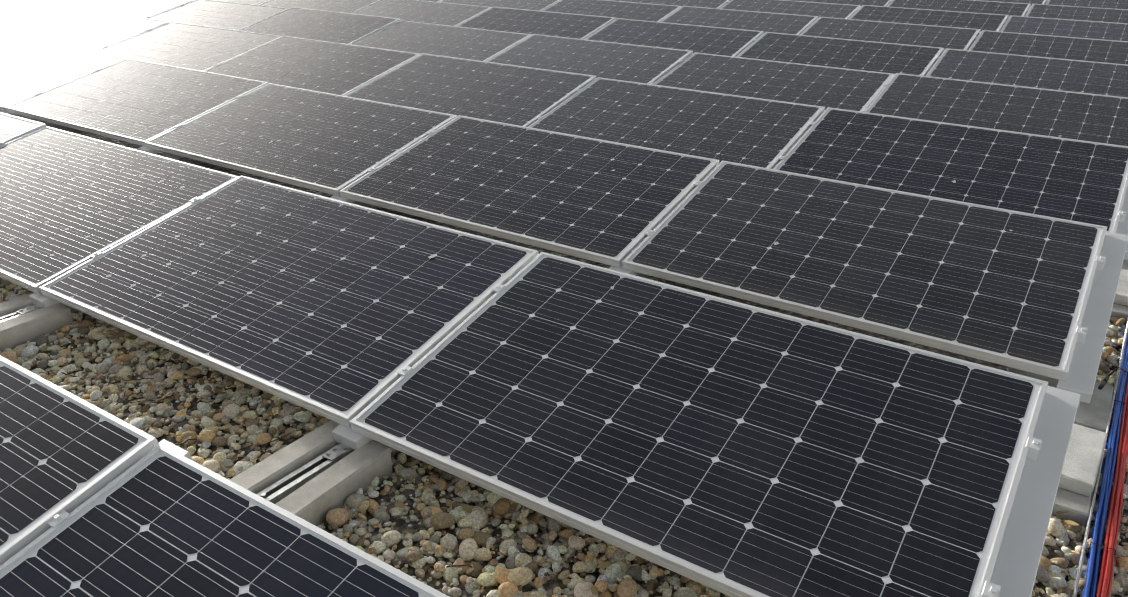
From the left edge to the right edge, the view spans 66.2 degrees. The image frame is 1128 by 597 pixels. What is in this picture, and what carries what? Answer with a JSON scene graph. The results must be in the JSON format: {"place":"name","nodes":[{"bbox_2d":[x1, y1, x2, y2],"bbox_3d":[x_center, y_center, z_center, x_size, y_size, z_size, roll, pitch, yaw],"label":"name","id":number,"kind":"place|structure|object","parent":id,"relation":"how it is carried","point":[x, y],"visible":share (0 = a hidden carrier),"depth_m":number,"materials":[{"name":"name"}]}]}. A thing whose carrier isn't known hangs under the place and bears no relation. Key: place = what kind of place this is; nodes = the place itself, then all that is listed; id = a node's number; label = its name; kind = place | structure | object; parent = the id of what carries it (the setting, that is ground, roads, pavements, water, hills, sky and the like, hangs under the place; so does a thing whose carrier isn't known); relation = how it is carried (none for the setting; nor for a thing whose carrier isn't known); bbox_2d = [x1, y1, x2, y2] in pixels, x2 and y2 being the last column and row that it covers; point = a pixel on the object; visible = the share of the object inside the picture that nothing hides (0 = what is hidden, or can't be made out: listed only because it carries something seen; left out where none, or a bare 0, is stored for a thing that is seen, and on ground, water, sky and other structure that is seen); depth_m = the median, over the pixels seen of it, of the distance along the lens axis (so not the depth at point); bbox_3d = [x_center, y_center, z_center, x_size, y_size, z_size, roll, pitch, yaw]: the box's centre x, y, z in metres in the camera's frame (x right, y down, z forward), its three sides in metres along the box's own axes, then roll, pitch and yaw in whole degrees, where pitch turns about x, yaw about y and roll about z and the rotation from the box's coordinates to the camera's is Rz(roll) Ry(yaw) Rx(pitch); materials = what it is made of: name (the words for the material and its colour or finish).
{"place":"outdoors","nodes":[
{"label":"outdoors","id":0,"kind":"place"},
{"bbox_2d":[0,111,1127,596],"bbox_3d":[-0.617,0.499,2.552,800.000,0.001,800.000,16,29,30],"label":"gravel roof","id":1,"kind":"structure","parent":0,"point":[550,583],"depth_m":2.74,"materials":[{"name":"beige gravel"}]},
{"bbox_2d":[0,115,649,503],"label":"galvanised base rails","id":2,"kind":"object","parent":1,"relation":"on","point":[284,487],"visible":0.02,"depth_m":2.43,"materials":[{"name":"metal"}]},
{"bbox_2d":[0,0,1127,596],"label":"aluminium mounting frames","id":3,"kind":"object","parent":2,"relation":"on","point":[1014,574],"visible":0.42,"depth_m":2.25,"materials":[{"name":"silver metal"}]},
{"bbox_2d":[0,112,45,144],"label":"solar module","id":4,"kind":"object","parent":3,"relation":"on","point":[12,127],"visible":0.79,"depth_m":4.80,"materials":[{"name":"glass"}]},
{"bbox_2d":[0,39,124,111],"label":"solar module","id":5,"kind":"object","parent":3,"relation":"on","point":[28,69],"visible":0.94,"depth_m":6.76,"materials":[{"name":"glass"}]},
{"bbox_2d":[0,355,158,565],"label":"solar module","id":6,"kind":"object","parent":3,"relation":"on","point":[61,449],"visible":0.94,"depth_m":2.02,"materials":[{"name":"glass"}]},
{"bbox_2d":[0,9,169,51],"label":"solar module","id":7,"kind":"object","parent":3,"relation":"on","point":[85,30],"visible":0.9,"depth_m":8.76,"materials":[{"name":"glass"}]},
{"bbox_2d":[0,126,238,293],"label":"solar module","id":8,"kind":"object","parent":3,"relation":"on","point":[69,201],"visible":0.92,"depth_m":3.94,"materials":[{"name":"glass"}]},
{"bbox_2d":[70,0,194,17],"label":"solar module","id":9,"kind":"object","parent":3,"relation":"on","point":[141,8],"visible":0.62,"depth_m":10.64,"materials":[{"name":"glass"}]},
{"bbox_2d":[4,58,268,146],"bbox_3d":[-2.974,-1.398,6.008,1.650,0.036,0.992,16,41,30],"label":"solar module","id":10,"kind":"object","parent":3,"relation":"on","point":[137,102],"visible":0.94,"depth_m":5.94,"materials":[{"name":"glass"}]},
{"bbox_2d":[91,22,281,70],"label":"solar module","id":11,"kind":"object","parent":3,"relation":"on","point":[194,47],"visible":0.83,"depth_m":7.94,"materials":[{"name":"glass"}]},
{"bbox_2d":[147,0,288,29],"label":"solar module","id":12,"kind":"object","parent":3,"relation":"on","point":[224,15],"visible":0.73,"depth_m":9.93,"materials":[{"name":"glass"}]},
{"bbox_2d":[0,444,448,596],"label":"solar module","id":13,"kind":"object","parent":3,"relation":"on","point":[160,520],"visible":0.98,"depth_m":1.75,"materials":[{"name":"glass"}]},
{"bbox_2d":[215,0,268,4],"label":"solar module","id":14,"kind":"object","parent":3,"relation":"on","point":[255,2],"visible":0.15,"depth_m":11.49,"materials":[{"name":"glass"}]},
{"bbox_2d":[39,175,538,427],"bbox_3d":[-1.050,-0.094,3.241,1.650,0.035,0.992,16,41,29],"label":"solar module","id":15,"kind":"object","parent":3,"relation":"on","point":[340,312],"visible":0.96,"depth_m":3.13,"materials":[{"name":"glass"}]},
{"bbox_2d":[145,83,456,195],"bbox_3d":[-1.583,-0.998,5.178,1.650,0.036,0.992,16,41,30],"label":"solar module","id":16,"kind":"object","parent":3,"relation":"on","point":[330,143],"visible":0.96,"depth_m":5.10,"materials":[{"name":"glass"}]},
{"bbox_2d":[205,36,419,95],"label":"solar module","id":17,"kind":"object","parent":3,"relation":"on","point":[342,69],"visible":0.77,"depth_m":7.10,"materials":[{"name":"glass"}]},
{"bbox_2d":[239,7,399,43],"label":"solar module","id":18,"kind":"object","parent":3,"relation":"on","point":[335,27],"visible":0.67,"depth_m":9.09,"materials":[{"name":"glass"}]},
{"bbox_2d":[259,0,381,13],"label":"solar module","id":19,"kind":"object","parent":3,"relation":"on","point":[348,6],"visible":0.5,"depth_m":10.93,"materials":[{"name":"glass"}]},
{"bbox_2d":[352,0,490,25],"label":"solar module","id":20,"kind":"object","parent":3,"relation":"on","point":[442,13],"visible":0.58,"depth_m":10.23,"materials":[{"name":"glass"}]},
{"bbox_2d":[420,0,441,1],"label":"solar module","id":21,"kind":"object","parent":3,"relation":"on","point":[432,0],"visible":0.02,"depth_m":11.71,"materials":[{"name":"glass"}]},
{"bbox_2d":[351,20,531,60],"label":"solar module","id":22,"kind":"object","parent":3,"relation":"on","point":[451,41],"visible":0.73,"depth_m":8.28,"materials":[{"name":"glass"}]},
{"bbox_2d":[345,53,595,126],"bbox_3d":[-0.723,-1.511,6.290,1.650,0.035,0.992,16,42,30],"label":"solar module","id":23,"kind":"object","parent":3,"relation":"on","point":[511,94],"visible":0.77,"depth_m":6.27,"materials":[{"name":"glass"}]},
{"bbox_2d":[440,0,559,10],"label":"solar module","id":24,"kind":"object","parent":3,"relation":"on","point":[539,5],"visible":0.48,"depth_m":11.21,"materials":[{"name":"glass"}]},
{"bbox_2d":[339,115,718,267],"bbox_3d":[-0.191,-0.602,4.352,1.650,0.035,0.992,16,41,30],"label":"solar module","id":25,"kind":"object","parent":3,"relation":"on","point":[571,195],"visible":1,"depth_m":4.26,"materials":[{"name":"glass"}]},
{"bbox_2d":[457,7,615,38],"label":"solar module","id":26,"kind":"object","parent":3,"relation":"on","point":[567,25],"visible":0.6,"depth_m":9.41,"materials":[{"name":"glass"}]},
{"bbox_2d":[486,34,692,83],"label":"solar module","id":27,"kind":"object","parent":3,"relation":"on","point":[628,62],"visible":0.67,"depth_m":7.44,"materials":[{"name":"glass"}]},
{"bbox_2d":[542,0,681,21],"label":"solar module","id":28,"kind":"object","parent":3,"relation":"on","point":[637,11],"visible":0.56,"depth_m":10.55,"materials":[{"name":"glass"}]},
{"bbox_2d":[611,0,730,8],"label":"solar module","id":29,"kind":"object","parent":3,"relation":"on","point":[718,4],"visible":0.25,"depth_m":11.46,"materials":[{"name":"glass"}]},
{"bbox_2d":[585,18,763,56],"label":"solar module","id":30,"kind":"object","parent":3,"relation":"on","point":[716,40],"visible":0.6,"depth_m":8.58,"materials":[{"name":"glass"}]},
{"bbox_2d":[528,77,824,168],"bbox_3d":[0.667,-1.110,5.467,1.650,0.035,0.992,16,41,30],"label":"solar module","id":31,"kind":"object","parent":3,"relation":"on","point":[758,132],"visible":0.71,"depth_m":5.44,"materials":[{"name":"glass"}]},
{"bbox_2d":[350,252,1047,596],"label":"solar module","id":32,"kind":"object","parent":3,"relation":"on","point":[730,448],"visible":1,"depth_m":2.30,"materials":[{"name":"glass"}]},
{"bbox_2d":[660,6,817,34],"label":"solar module","id":33,"kind":"object","parent":3,"relation":"on","point":[758,21],"visible":0.54,"depth_m":9.73,"materials":[{"name":"glass"}]},
{"bbox_2d":[654,52,894,111],"bbox_3d":[1.526,-1.611,6.583,1.650,0.036,0.992,16,40,30],"label":"solar module","id":34,"kind":"object","parent":3,"relation":"on","point":[839,88],"visible":0.67,"depth_m":6.62,"materials":[{"name":"glass"}]},
{"bbox_2d":[719,0,860,18],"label":"solar module","id":35,"kind":"object","parent":3,"relation":"on","point":[833,10],"visible":0.5,"depth_m":10.86,"materials":[{"name":"glass"}]},
{"bbox_2d":[736,32,943,75],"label":"solar module","id":36,"kind":"object","parent":3,"relation":"on","point":[893,58],"visible":0.69,"depth_m":7.75,"materials":[{"name":"glass"}]},
{"bbox_2d":[791,0,889,5],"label":"solar module","id":37,"kind":"object","parent":3,"relation":"on","point":[870,2],"visible":0.17,"depth_m":11.71,"materials":[{"name":"glass"}]},
{"bbox_2d":[622,160,1106,380],"bbox_3d":[1.201,-0.205,3.526,1.650,0.035,0.992,16,41,30],"label":"solar module","id":38,"kind":"object","parent":3,"relation":"on","point":[980,282],"visible":1,"depth_m":3.42,"materials":[{"name":"glass"}]},
{"bbox_2d":[269,34,1060,288],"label":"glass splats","id":39,"kind":"object","parent":38,"relation":"on","point":[774,243],"visible":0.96,"depth_m":3.59,"materials":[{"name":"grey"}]},
{"bbox_2d":[800,17,979,49],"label":"solar module","id":40,"kind":"object","parent":3,"relation":"on","point":[944,37],"visible":0.65,"depth_m":8.90,"materials":[{"name":"glass"}]},
{"bbox_2d":[849,5,1008,31],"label":"solar module","id":41,"kind":"object","parent":3,"relation":"on","point":[985,21],"visible":0.52,"depth_m":10.04,"materials":[{"name":"glass"}]},
{"bbox_2d":[774,107,1127,232],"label":"solar module","id":42,"kind":"object","parent":3,"relation":"on","point":[1070,179],"visible":0.88,"depth_m":4.61,"materials":[{"name":"glass"}]},
{"bbox_2d":[887,0,1030,15],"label":"solar module","id":43,"kind":"object","parent":3,"relation":"on","point":[997,7],"visible":0.42,"depth_m":11.13,"materials":[{"name":"glass"}]},
{"bbox_2d":[867,73,1127,145],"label":"solar module","id":44,"kind":"object","parent":3,"relation":"on","point":[1099,118],"visible":0.58,"depth_m":5.82,"materials":[{"name":"glass"}]},
{"bbox_2d":[982,0,1046,5],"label":"solar module","id":45,"kind":"object","parent":3,"relation":"on","point":[1031,2],"visible":0.04,"depth_m":11.94,"materials":[{"name":"glass"}]},
{"bbox_2d":[926,48,1127,96],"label":"solar module","id":46,"kind":"object","parent":3,"relation":"on","point":[1101,78],"visible":0.67,"depth_m":7.00,"materials":[{"name":"glass"}]},
{"bbox_2d":[969,30,1127,64],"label":"solar module","id":47,"kind":"object","parent":3,"relation":"on","point":[1086,49],"visible":0.6,"depth_m":8.18,"materials":[{"name":"glass"}]},
{"bbox_2d":[1000,15,1127,40],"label":"solar module","id":48,"kind":"object","parent":3,"relation":"on","point":[1073,28],"visible":0.52,"depth_m":9.35,"materials":[{"name":"glass"}]},
{"bbox_2d":[1026,4,1127,22],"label":"solar module","id":49,"kind":"object","parent":3,"relation":"on","point":[1081,13],"visible":0.29,"depth_m":10.50,"materials":[{"name":"glass"}]},
{"bbox_2d":[1046,0,1127,8],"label":"solar module","id":50,"kind":"object","parent":3,"relation":"on","point":[1117,4],"visible":0.29,"depth_m":11.62,"materials":[{"name":"glass"}]},
{"bbox_2d":[0,116,653,525],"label":"ballast kerb blocks","id":51,"kind":"structure","parent":1,"relation":"on","point":[320,496],"depth_m":2.44,"materials":[{"name":"concrete"}]},
{"bbox_2d":[0,277,1127,596],"bbox_3d":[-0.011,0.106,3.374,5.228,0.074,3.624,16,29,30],"label":"gravel","id":52,"kind":"structure","parent":1,"relation":"on","point":[512,579],"depth_m":2.39,"materials":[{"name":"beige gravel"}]},
{"bbox_2d":[1007,259,1127,525],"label":"ballast slabs","id":53,"kind":"structure","parent":1,"relation":"on","point":[1080,469],"depth_m":2.53,"materials":[{"name":"concrete"}]},
{"bbox_2d":[1073,320,1127,596],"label":"blue cable","id":54,"kind":"object","parent":1,"relation":"on","point":[1080,564],"visible":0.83,"depth_m":2.35,"materials":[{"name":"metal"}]},
{"bbox_2d":[1082,332,1127,596],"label":"blue solar cables","id":55,"kind":"object","parent":1,"relation":"on","point":[1103,498],"visible":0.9,"depth_m":2.43,"materials":[{"name":"blue plastic"}]},
{"bbox_2d":[1098,367,1127,389],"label":"mc connector","id":56,"kind":"object","parent":55,"relation":"attached to","point":[1103,383],"visible":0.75,"depth_m":2.96,"materials":[{"name":"black plastic"}]},
{"bbox_2d":[1096,380,1127,596],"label":"red solar cables","id":57,"kind":"object","parent":1,"relation":"on","point":[1105,579],"visible":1,"depth_m":2.32,"materials":[{"name":"red plastic"}]}
]}

